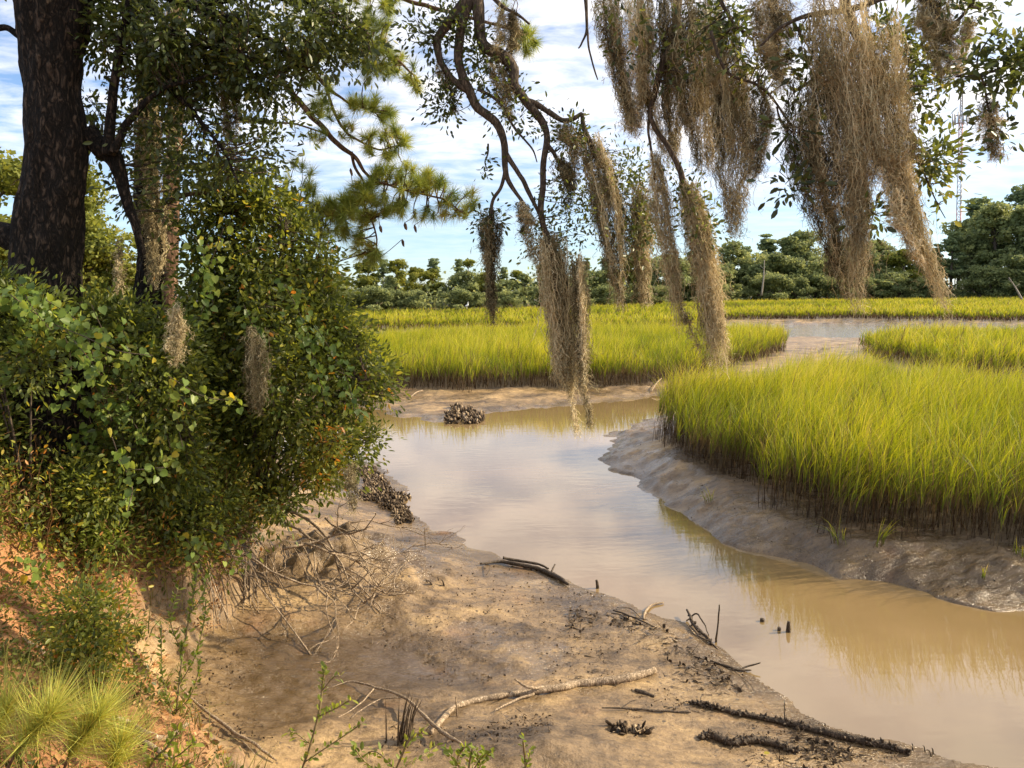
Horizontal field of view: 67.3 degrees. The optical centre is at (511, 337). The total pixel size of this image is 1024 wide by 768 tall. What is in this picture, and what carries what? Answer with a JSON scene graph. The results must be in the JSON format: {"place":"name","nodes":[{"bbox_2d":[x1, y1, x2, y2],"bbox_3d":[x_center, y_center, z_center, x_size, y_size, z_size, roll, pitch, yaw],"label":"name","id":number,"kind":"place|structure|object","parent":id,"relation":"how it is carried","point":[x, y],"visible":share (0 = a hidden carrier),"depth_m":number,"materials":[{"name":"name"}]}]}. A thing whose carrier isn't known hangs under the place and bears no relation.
{"place":"outdoors","nodes":[
{"label":"outdoors","id":0,"kind":"place"},
{"bbox_2d":[0,288,1023,767],"bbox_3d":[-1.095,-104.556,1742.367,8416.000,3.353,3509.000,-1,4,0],"label":"ground","id":1,"kind":"structure","parent":0,"point":[276,694],"depth_m":6.81,"materials":[{"name":"soil"}]},
{"bbox_2d":[0,147,22,281],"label":"broadleaf tree","id":2,"kind":"object","parent":1,"relation":"on","point":[10,169],"visible":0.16,"depth_m":21.53,"materials":[{"name":"green plant"}]},
{"bbox_2d":[0,655,53,763],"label":"pine seedling","id":3,"kind":"object","parent":1,"relation":"on","point":[10,701],"visible":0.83,"depth_m":3.31,"materials":[{"name":"green plant"}]},
{"bbox_2d":[0,250,102,512],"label":"grey green shrub","id":4,"kind":"object","parent":1,"relation":"on","point":[8,323],"visible":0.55,"depth_m":5.65,"materials":[{"name":"green plant"}]},
{"bbox_2d":[0,276,114,412],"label":"vine","id":5,"kind":"object","parent":4,"relation":"attached to","point":[64,316],"visible":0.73,"depth_m":5.44,"materials":[{"name":"green plant"}]},
{"bbox_2d":[0,282,156,387],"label":"vine","id":6,"kind":"object","parent":4,"relation":"attached to","point":[83,362],"visible":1,"depth_m":5.29,"materials":[{"name":"green plant"}]},
{"bbox_2d":[0,649,113,767],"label":"pine seedling","id":7,"kind":"object","parent":1,"relation":"on","point":[49,711],"visible":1,"depth_m":2.99,"materials":[{"name":"green plant"}]},
{"bbox_2d":[12,163,126,291],"bbox_3d":[-17.208,-2.524,29.858,4.940,8.580,5.414,1,4,22],"label":"broadleaf tree","id":8,"kind":"object","parent":1,"relation":"on","point":[91,201],"visible":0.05,"depth_m":29.57,"materials":[{"name":"green plant"}]},
{"bbox_2d":[0,419,153,552],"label":"tangled shrub","id":9,"kind":"object","parent":1,"relation":"on","point":[89,481],"visible":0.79,"depth_m":5.94,"materials":[{"name":"green plant"}]},
{"bbox_2d":[13,428,167,588],"bbox_3d":[-2.925,1.207,5.324,1.170,1.185,0.324,-1,4,0],"label":"vine","id":10,"kind":"object","parent":1,"relation":"on","point":[124,463],"visible":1,"depth_m":5.30,"materials":[{"name":"green plant"}]},
{"bbox_2d":[13,552,177,697],"bbox_3d":[-2.420,1.719,4.443,0.838,0.991,0.784,-1,4,0],"label":"shrub","id":11,"kind":"object","parent":1,"relation":"on","point":[78,642],"visible":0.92,"depth_m":4.33,"materials":[{"name":"green plant"}]},
{"bbox_2d":[37,661,157,767],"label":"pine seedling","id":12,"kind":"object","parent":1,"relation":"on","point":[87,729],"visible":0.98,"depth_m":3.09,"materials":[{"name":"green plant"}]},
{"bbox_2d":[58,511,137,574],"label":"shrub","id":13,"kind":"object","parent":1,"relation":"on","point":[105,534],"visible":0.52,"depth_m":5.97,"materials":[{"name":"green plant"}]},
{"bbox_2d":[83,212,136,314],"bbox_3d":[-11.875,-0.370,21.170,3.499,6.296,3.818,-4,5,-41],"label":"broadleaf tree","id":14,"kind":"object","parent":1,"relation":"on","point":[96,262],"visible":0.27,"depth_m":20.87,"materials":[{"name":"green plant"}]},
{"bbox_2d":[73,684,168,767],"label":"pine seedling","id":15,"kind":"object","parent":1,"relation":"on","point":[125,739],"visible":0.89,"depth_m":3.20,"materials":[{"name":"green plant"}]},
{"bbox_2d":[0,244,259,767],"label":"undergrowth","id":16,"kind":"object","parent":1,"relation":"on","point":[145,690],"visible":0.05,"depth_m":4.59,"materials":[{"name":"green plant"}]},
{"bbox_2d":[0,358,270,767],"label":"leaf litter","id":17,"kind":"object","parent":1,"relation":"on","point":[58,756],"visible":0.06,"depth_m":4.46,"materials":[{"name":"brown plant"}]},
{"bbox_2d":[0,370,277,625],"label":"undergrowth","id":18,"kind":"object","parent":1,"relation":"on","point":[32,510],"visible":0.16,"depth_m":5.98,"materials":[{"name":"green plant"}]},
{"bbox_2d":[0,366,288,767],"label":"grass","id":19,"kind":"structure","parent":1,"relation":"on","point":[82,689],"depth_m":3.99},
{"bbox_2d":[53,266,237,541],"bbox_3d":[-3.162,0.573,6.597,1.753,2.390,1.373,2,4,35],"label":"leafy shrub","id":20,"kind":"object","parent":1,"relation":"on","point":[138,333],"visible":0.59,"depth_m":6.35,"materials":[{"name":"green plant"}]},
{"bbox_2d":[61,287,153,455],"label":"vine","id":21,"kind":"object","parent":20,"relation":"attached to","point":[89,401],"visible":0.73,"depth_m":6.01,"materials":[{"name":"green plant"}]},
{"bbox_2d":[159,300,194,367],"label":"spanish moss","id":22,"kind":"object","parent":20,"relation":"attached to","point":[179,333],"visible":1,"depth_m":6.00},
{"bbox_2d":[157,217,233,372],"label":"vine","id":23,"kind":"object","parent":20,"relation":"attached to","point":[210,279],"visible":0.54,"depth_m":6.63,"materials":[{"name":"green plant"}]},
{"bbox_2d":[150,372,242,473],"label":"vine","id":24,"kind":"object","parent":20,"relation":"attached to","point":[193,399],"visible":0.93,"depth_m":6.12,"materials":[{"name":"green plant"}]},
{"bbox_2d":[114,722,204,767],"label":"sapling","id":25,"kind":"object","parent":1,"relation":"on","point":[172,736],"visible":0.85,"depth_m":3.40,"materials":[{"name":"green plant"}]},
{"bbox_2d":[88,0,249,436],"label":"moss covered tree","id":26,"kind":"object","parent":1,"relation":"on","point":[141,271],"visible":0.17,"depth_m":7.51,"materials":[{"name":"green plant"}]},
{"bbox_2d":[120,98,180,199],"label":"spanish moss","id":27,"kind":"object","parent":26,"relation":"attached to","point":[155,172],"visible":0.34,"depth_m":7.23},
{"bbox_2d":[137,189,171,293],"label":"spanish moss","id":28,"kind":"object","parent":26,"relation":"attached to","point":[152,224],"visible":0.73,"depth_m":7.25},
{"bbox_2d":[155,563,210,715],"bbox_3d":[-1.835,1.864,4.270,0.473,1.257,0.179,2,4,33],"label":"sapling","id":29,"kind":"object","parent":1,"relation":"on","point":[171,618],"visible":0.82,"depth_m":4.25,"materials":[{"name":"green plant"}]},
{"bbox_2d":[0,0,420,499],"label":"oak tree","id":30,"kind":"object","parent":1,"relation":"on","point":[45,228],"visible":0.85,"depth_m":6.36,"materials":[{"name":"green plant"}]},
{"bbox_2d":[100,237,135,300],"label":"spanish moss","id":31,"kind":"object","parent":30,"relation":"hanging from","point":[117,271],"visible":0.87,"depth_m":6.97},
{"bbox_2d":[203,11,244,151],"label":"spanish moss","id":32,"kind":"object","parent":30,"relation":"hanging from","point":[225,115],"visible":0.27,"depth_m":6.77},
{"bbox_2d":[123,465,323,579],"bbox_3d":[-2.758,1.742,6.899,2.186,1.331,1.243,-1,4,0],"label":"overhanging shrub","id":33,"kind":"object","parent":1,"relation":"on","point":[212,513],"visible":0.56,"depth_m":6.82,"materials":[{"name":"green plant"}]},
{"bbox_2d":[174,524,251,574],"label":"vine","id":34,"kind":"object","parent":33,"relation":"attached to","point":[193,558],"visible":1,"depth_m":6.33,"materials":[{"name":"green plant"}]},
{"bbox_2d":[194,443,253,525],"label":"feathery shrub","id":35,"kind":"object","parent":1,"relation":"on","point":[226,486],"visible":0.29,"depth_m":7.75,"materials":[{"name":"green plant"}]},
{"bbox_2d":[198,529,342,632],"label":"roots","id":36,"kind":"object","parent":1,"relation":"on","point":[230,578],"visible":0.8,"depth_m":7.31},
{"bbox_2d":[161,142,410,539],"bbox_3d":[-2.501,0.024,8.090,2.694,4.192,2.048,2,4,39],"label":"bush","id":37,"kind":"object","parent":1,"relation":"on","point":[244,280],"visible":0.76,"depth_m":7.78,"materials":[{"name":"green plant"}]},
{"bbox_2d":[233,325,279,418],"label":"spanish moss","id":38,"kind":"object","parent":37,"relation":"attached to","point":[254,349],"visible":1,"depth_m":6.86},
{"bbox_2d":[234,278,368,430],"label":"vine","id":39,"kind":"object","parent":37,"relation":"attached to","point":[308,337],"visible":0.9,"depth_m":6.96,"materials":[{"name":"green plant"}]},
{"bbox_2d":[334,461,367,519],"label":"spanish moss","id":40,"kind":"object","parent":37,"relation":"hanging from","point":[352,487],"visible":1,"depth_m":7.38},
{"bbox_2d":[244,517,385,663],"bbox_3d":[-1.641,2.222,7.045,1.114,0.938,1.323,-4,5,-43],"label":"dead branch","id":41,"kind":"object","parent":1,"relation":"on","point":[318,586],"visible":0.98,"depth_m":7.12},
{"bbox_2d":[281,661,366,767],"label":"sapling","id":42,"kind":"object","parent":1,"relation":"on","point":[319,697],"visible":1,"depth_m":3.50,"materials":[{"name":"green plant"}]},
{"bbox_2d":[280,412,369,513],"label":"autumn shrub","id":43,"kind":"object","parent":1,"relation":"on","point":[328,446],"visible":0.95,"depth_m":7.42,"materials":[{"name":"green plant"}]},
{"bbox_2d":[161,0,544,398],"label":"pine tree","id":44,"kind":"object","parent":1,"relation":"on","point":[345,208],"visible":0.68,"depth_m":8.64,"materials":[{"name":"green plant"}]},
{"bbox_2d":[280,507,425,625],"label":"dead branch","id":45,"kind":"object","parent":1,"relation":"on","point":[318,528],"visible":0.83,"depth_m":7.68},
{"bbox_2d":[284,522,449,633],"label":"dead branch","id":46,"kind":"object","parent":1,"relation":"on","point":[321,543],"visible":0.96,"depth_m":7.38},
{"bbox_2d":[348,284,394,311],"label":"live oak","id":47,"kind":"object","parent":1,"relation":"on","point":[375,299],"visible":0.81,"depth_m":84.93,"materials":[{"name":"green plant"}]},
{"bbox_2d":[357,464,414,524],"bbox_3d":[-2.071,2.408,12.319,0.813,0.160,3.888,-1,4,-14],"label":"oyster bed","id":48,"kind":"object","parent":1,"relation":"on","point":[397,500],"visible":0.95,"depth_m":11.81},
{"bbox_2d":[349,726,443,767],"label":"sapling","id":49,"kind":"object","parent":1,"relation":"on","point":[356,750],"visible":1,"depth_m":3.52,"materials":[{"name":"green plant"}]},
{"bbox_2d":[332,681,462,745],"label":"driftwood branch","id":50,"kind":"object","parent":1,"relation":"on","point":[435,726],"visible":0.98,"depth_m":5.58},
{"bbox_2d":[385,691,421,747],"bbox_3d":[-0.710,2.583,5.117,0.219,0.465,0.158,1,4,26],"label":"dark stump","id":51,"kind":"object","parent":1,"relation":"on","point":[406,730],"visible":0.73,"depth_m":5.09,"materials":[{"name":"brown wood"}]},
{"bbox_2d":[441,287,473,310],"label":"live oak","id":52,"kind":"object","parent":1,"relation":"on","point":[463,295],"visible":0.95,"depth_m":88.68,"materials":[{"name":"green plant"}]},
{"bbox_2d":[442,269,484,295],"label":"live oak","id":53,"kind":"object","parent":1,"relation":"on","point":[465,276],"visible":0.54,"depth_m":94.90,"materials":[{"name":"green plant"}]},
{"bbox_2d":[444,402,484,423],"bbox_3d":[-1.199,1.901,19.768,1.075,0.258,2.603,-1,4,0],"label":"oyster bed","id":54,"kind":"object","parent":1,"relation":"on","point":[470,417],"visible":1,"depth_m":19.23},
{"bbox_2d":[441,741,495,767],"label":"sapling","id":55,"kind":"object","parent":1,"relation":"on","point":[470,755],"visible":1,"depth_m":3.46,"materials":[{"name":"green plant"}]},
{"bbox_2d":[182,315,791,391],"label":"marsh grass","id":56,"kind":"structure","parent":1,"relation":"on","point":[476,352],"depth_m":26.63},
{"bbox_2d":[480,556,568,584],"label":"driftwood branch","id":57,"kind":"object","parent":1,"relation":"on","point":[551,573],"visible":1,"depth_m":8.83,"materials":[{"name":"brown wood"}]},
{"bbox_2d":[430,666,656,734],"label":"driftwood branch","id":58,"kind":"object","parent":1,"relation":"on","point":[530,691],"visible":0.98,"depth_m":5.97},
{"bbox_2d":[129,256,1011,311],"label":"undergrowth","id":59,"kind":"object","parent":1,"relation":"on","point":[438,300],"visible":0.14,"depth_m":97.14,"materials":[{"name":"green plant"}]},
{"bbox_2d":[187,295,1023,329],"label":"marsh grass","id":60,"kind":"structure","parent":1,"relation":"on","point":[992,308],"depth_m":70.16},
{"bbox_2d":[192,397,1023,767],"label":"debris","id":61,"kind":"object","parent":1,"relation":"on","point":[504,725],"visible":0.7,"depth_m":5.90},
{"bbox_2d":[385,0,1023,293],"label":"live oak","id":62,"kind":"object","parent":1,"relation":"on","point":[459,14],"visible":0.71,"depth_m":5.20,"materials":[{"name":"green plant"}]},
{"bbox_2d":[468,207,506,327],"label":"spanish moss","id":63,"kind":"object","parent":62,"relation":"hanging from","point":[490,246],"visible":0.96,"depth_m":6.75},
{"bbox_2d":[481,55,522,122],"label":"spanish moss","id":64,"kind":"object","parent":62,"relation":"hanging from","point":[507,89],"visible":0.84,"depth_m":6.65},
{"bbox_2d":[481,1,527,76],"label":"spanish moss","id":65,"kind":"object","parent":62,"relation":"attached to","point":[514,31],"visible":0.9,"depth_m":6.61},
{"bbox_2d":[500,199,551,266],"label":"spanish moss","id":66,"kind":"object","parent":62,"relation":"attached to","point":[525,213],"visible":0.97,"depth_m":6.72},
{"bbox_2d":[525,229,588,401],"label":"spanish moss","id":67,"kind":"object","parent":62,"relation":"hanging from","point":[560,320],"visible":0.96,"depth_m":6.73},
{"bbox_2d":[549,153,583,217],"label":"spanish moss","id":68,"kind":"object","parent":62,"relation":"hanging from","point":[565,174],"visible":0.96,"depth_m":6.69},
{"bbox_2d":[551,121,586,174],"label":"spanish moss","id":69,"kind":"object","parent":62,"relation":"hanging from","point":[572,153],"visible":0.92,"depth_m":6.67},
{"bbox_2d":[566,250,602,389],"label":"spanish moss","id":70,"kind":"object","parent":62,"relation":"attached to","point":[581,321],"visible":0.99,"depth_m":6.68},
{"bbox_2d":[575,131,630,313],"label":"spanish moss","id":71,"kind":"object","parent":62,"relation":"hanging from","point":[603,207],"visible":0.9,"depth_m":6.70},
{"bbox_2d":[588,0,660,143],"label":"spanish moss","id":72,"kind":"object","parent":62,"relation":"hanging from","point":[626,95],"visible":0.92,"depth_m":5.43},
{"bbox_2d":[614,181,668,311],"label":"spanish moss","id":73,"kind":"object","parent":62,"relation":"hanging from","point":[642,279],"visible":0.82,"depth_m":6.81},
{"bbox_2d":[627,0,698,176],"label":"spanish moss","id":74,"kind":"object","parent":62,"relation":"hanging from","point":[665,95],"visible":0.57,"depth_m":5.56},
{"bbox_2d":[639,148,695,334],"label":"spanish moss","id":75,"kind":"object","parent":62,"relation":"hanging from","point":[672,272],"visible":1,"depth_m":5.55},
{"bbox_2d":[658,0,729,184],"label":"spanish moss","id":76,"kind":"object","parent":62,"relation":"hanging from","point":[689,112],"visible":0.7,"depth_m":5.36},
{"bbox_2d":[675,179,741,378],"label":"spanish moss","id":77,"kind":"object","parent":62,"relation":"hanging from","point":[707,270],"visible":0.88,"depth_m":5.53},
{"bbox_2d":[693,7,764,242],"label":"spanish moss","id":78,"kind":"object","parent":62,"relation":"hanging from","point":[727,113],"visible":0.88,"depth_m":5.07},
{"bbox_2d":[726,73,792,186],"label":"spanish moss","id":79,"kind":"object","parent":62,"relation":"hanging from","point":[757,167],"visible":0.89,"depth_m":4.91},
{"bbox_2d":[732,0,805,105],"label":"spanish moss","id":80,"kind":"object","parent":62,"relation":"attached to","point":[767,16],"visible":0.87,"depth_m":4.39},
{"bbox_2d":[776,66,860,314],"bbox_3d":[1.699,-0.814,4.270,0.516,1.391,0.399,0,4,14],"label":"spanish moss","id":81,"kind":"object","parent":62,"relation":"hanging from","point":[823,193],"visible":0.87,"depth_m":4.22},
{"bbox_2d":[796,0,898,326],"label":"spanish moss","id":82,"kind":"object","parent":62,"relation":"hanging from","point":[855,163],"visible":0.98,"depth_m":4.08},
{"bbox_2d":[838,5,961,326],"bbox_3d":[2.041,-0.891,4.083,0.679,1.678,0.435,-2,4,-19],"label":"spanish moss","id":83,"kind":"object","parent":62,"relation":"hanging from","point":[895,144],"visible":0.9,"depth_m":4.04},
{"bbox_2d":[874,166,944,273],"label":"spanish moss","id":84,"kind":"object","parent":62,"relation":"hanging from","point":[900,225],"visible":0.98,"depth_m":4.06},
{"bbox_2d":[907,0,968,95],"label":"spanish moss","id":85,"kind":"object","parent":62,"relation":"hanging from","point":[924,17],"visible":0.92,"depth_m":4.39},
{"bbox_2d":[934,16,981,83],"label":"spanish moss","id":86,"kind":"object","parent":62,"relation":"hanging from","point":[971,33],"visible":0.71,"depth_m":4.38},
{"bbox_2d":[961,95,1016,164],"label":"spanish moss","id":87,"kind":"object","parent":62,"relation":"hanging from","point":[990,121],"visible":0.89,"depth_m":3.93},
{"bbox_2d":[565,607,868,767],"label":"wrack debris","id":88,"kind":"object","parent":1,"relation":"on","point":[812,741],"visible":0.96,"depth_m":6.21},
{"bbox_2d":[716,240,749,297],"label":"broadleaf tree","id":89,"kind":"object","parent":1,"relation":"on","point":[734,249],"visible":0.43,"depth_m":136.48,"materials":[{"name":"green plant"}]},
{"bbox_2d":[697,728,800,754],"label":"barnacled branch","id":90,"kind":"object","parent":1,"relation":"on","point":[752,738],"visible":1,"depth_m":5.31,"materials":[{"name":"brown wood"}]},
{"bbox_2d":[740,273,776,300],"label":"live oak","id":91,"kind":"object","parent":1,"relation":"on","point":[767,279],"visible":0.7,"depth_m":128.49,"materials":[{"name":"green plant"}]},
{"bbox_2d":[730,249,788,297],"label":"live oak","id":92,"kind":"object","parent":1,"relation":"on","point":[752,270],"visible":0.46,"depth_m":133.16,"materials":[{"name":"green plant"}]},
{"bbox_2d":[746,273,794,299],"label":"live oak","id":93,"kind":"object","parent":1,"relation":"on","point":[782,281],"visible":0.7,"depth_m":127.53,"materials":[{"name":"green plant"}]},
{"bbox_2d":[773,236,816,269],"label":"broadleaf tree","id":94,"kind":"object","parent":1,"relation":"on","point":[789,245],"visible":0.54,"depth_m":142.46,"materials":[{"name":"green plant"}]},
{"bbox_2d":[688,699,910,755],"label":"barnacled branch","id":95,"kind":"object","parent":1,"relation":"on","point":[841,735],"visible":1,"depth_m":5.53,"materials":[{"name":"brown wood"}]},
{"bbox_2d":[780,256,828,299],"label":"live oak","id":96,"kind":"object","parent":1,"relation":"on","point":[817,277],"visible":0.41,"depth_m":132.80,"materials":[{"name":"green plant"}]},
{"bbox_2d":[644,338,1023,548],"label":"marsh grass","id":97,"kind":"structure","parent":1,"relation":"on","point":[878,427],"depth_m":10.62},
{"bbox_2d":[878,270,926,298],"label":"live oak","id":98,"kind":"object","parent":1,"relation":"on","point":[898,278],"visible":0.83,"depth_m":130.90,"materials":[{"name":"green plant"}]},
{"bbox_2d":[884,249,924,298],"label":"broadleaf tree","id":99,"kind":"object","parent":1,"relation":"on","point":[899,258],"visible":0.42,"depth_m":135.01,"materials":[{"name":"green plant"}]},
{"bbox_2d":[858,317,1023,377],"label":"marsh grass","id":100,"kind":"structure","parent":1,"relation":"on","point":[988,341],"depth_m":27.99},
{"bbox_2d":[937,231,968,294],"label":"broadleaf tree","id":101,"kind":"object","parent":1,"relation":"on","point":[951,242],"visible":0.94,"depth_m":136.81,"materials":[{"name":"green plant"}]},
{"bbox_2d":[952,1,969,289],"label":"radio mast","id":102,"kind":"object","parent":1,"relation":"on","point":[959,122],"visible":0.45,"depth_m":246.92,"materials":[{"name":"silver metal"}]},
{"bbox_2d":[953,228,991,292],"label":"broadleaf tree","id":103,"kind":"object","parent":1,"relation":"on","point":[967,245],"visible":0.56,"depth_m":137.00,"materials":[{"name":"green plant"}]},
{"bbox_2d":[954,264,998,298],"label":"live oak","id":104,"kind":"object","parent":1,"relation":"on","point":[978,283],"visible":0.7,"depth_m":130.51,"materials":[{"name":"green plant"}]},
{"bbox_2d":[966,200,1015,273],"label":"broadleaf tree","id":105,"kind":"object","parent":1,"relation":"on","point":[994,216],"visible":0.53,"depth_m":136.03,"materials":[{"name":"green plant"}]},
{"bbox_2d":[972,265,1023,297],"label":"live oak","id":106,"kind":"object","parent":1,"relation":"on","point":[1006,284],"visible":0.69,"depth_m":127.14,"materials":[{"name":"green plant"}]},
{"bbox_2d":[984,251,1023,296],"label":"live oak","id":107,"kind":"object","parent":1,"relation":"on","point":[1009,261],"visible":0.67,"depth_m":127.11,"materials":[{"name":"green plant"}]},
{"bbox_2d":[994,204,1023,266],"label":"broadleaf tree","id":108,"kind":"object","parent":1,"relation":"on","point":[1015,228],"visible":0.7,"depth_m":132.09,"materials":[{"name":"green plant"}]},
{"bbox_2d":[0,0,1023,293],"label":"sky","id":109,"kind":"structure","parent":0,"point":[563,70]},
{"bbox_2d":[246,324,1023,767],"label":"water","id":110,"kind":"structure","parent":0,"point":[868,658],"depth_m":8.33,"materials":[{"name":"liquid"}]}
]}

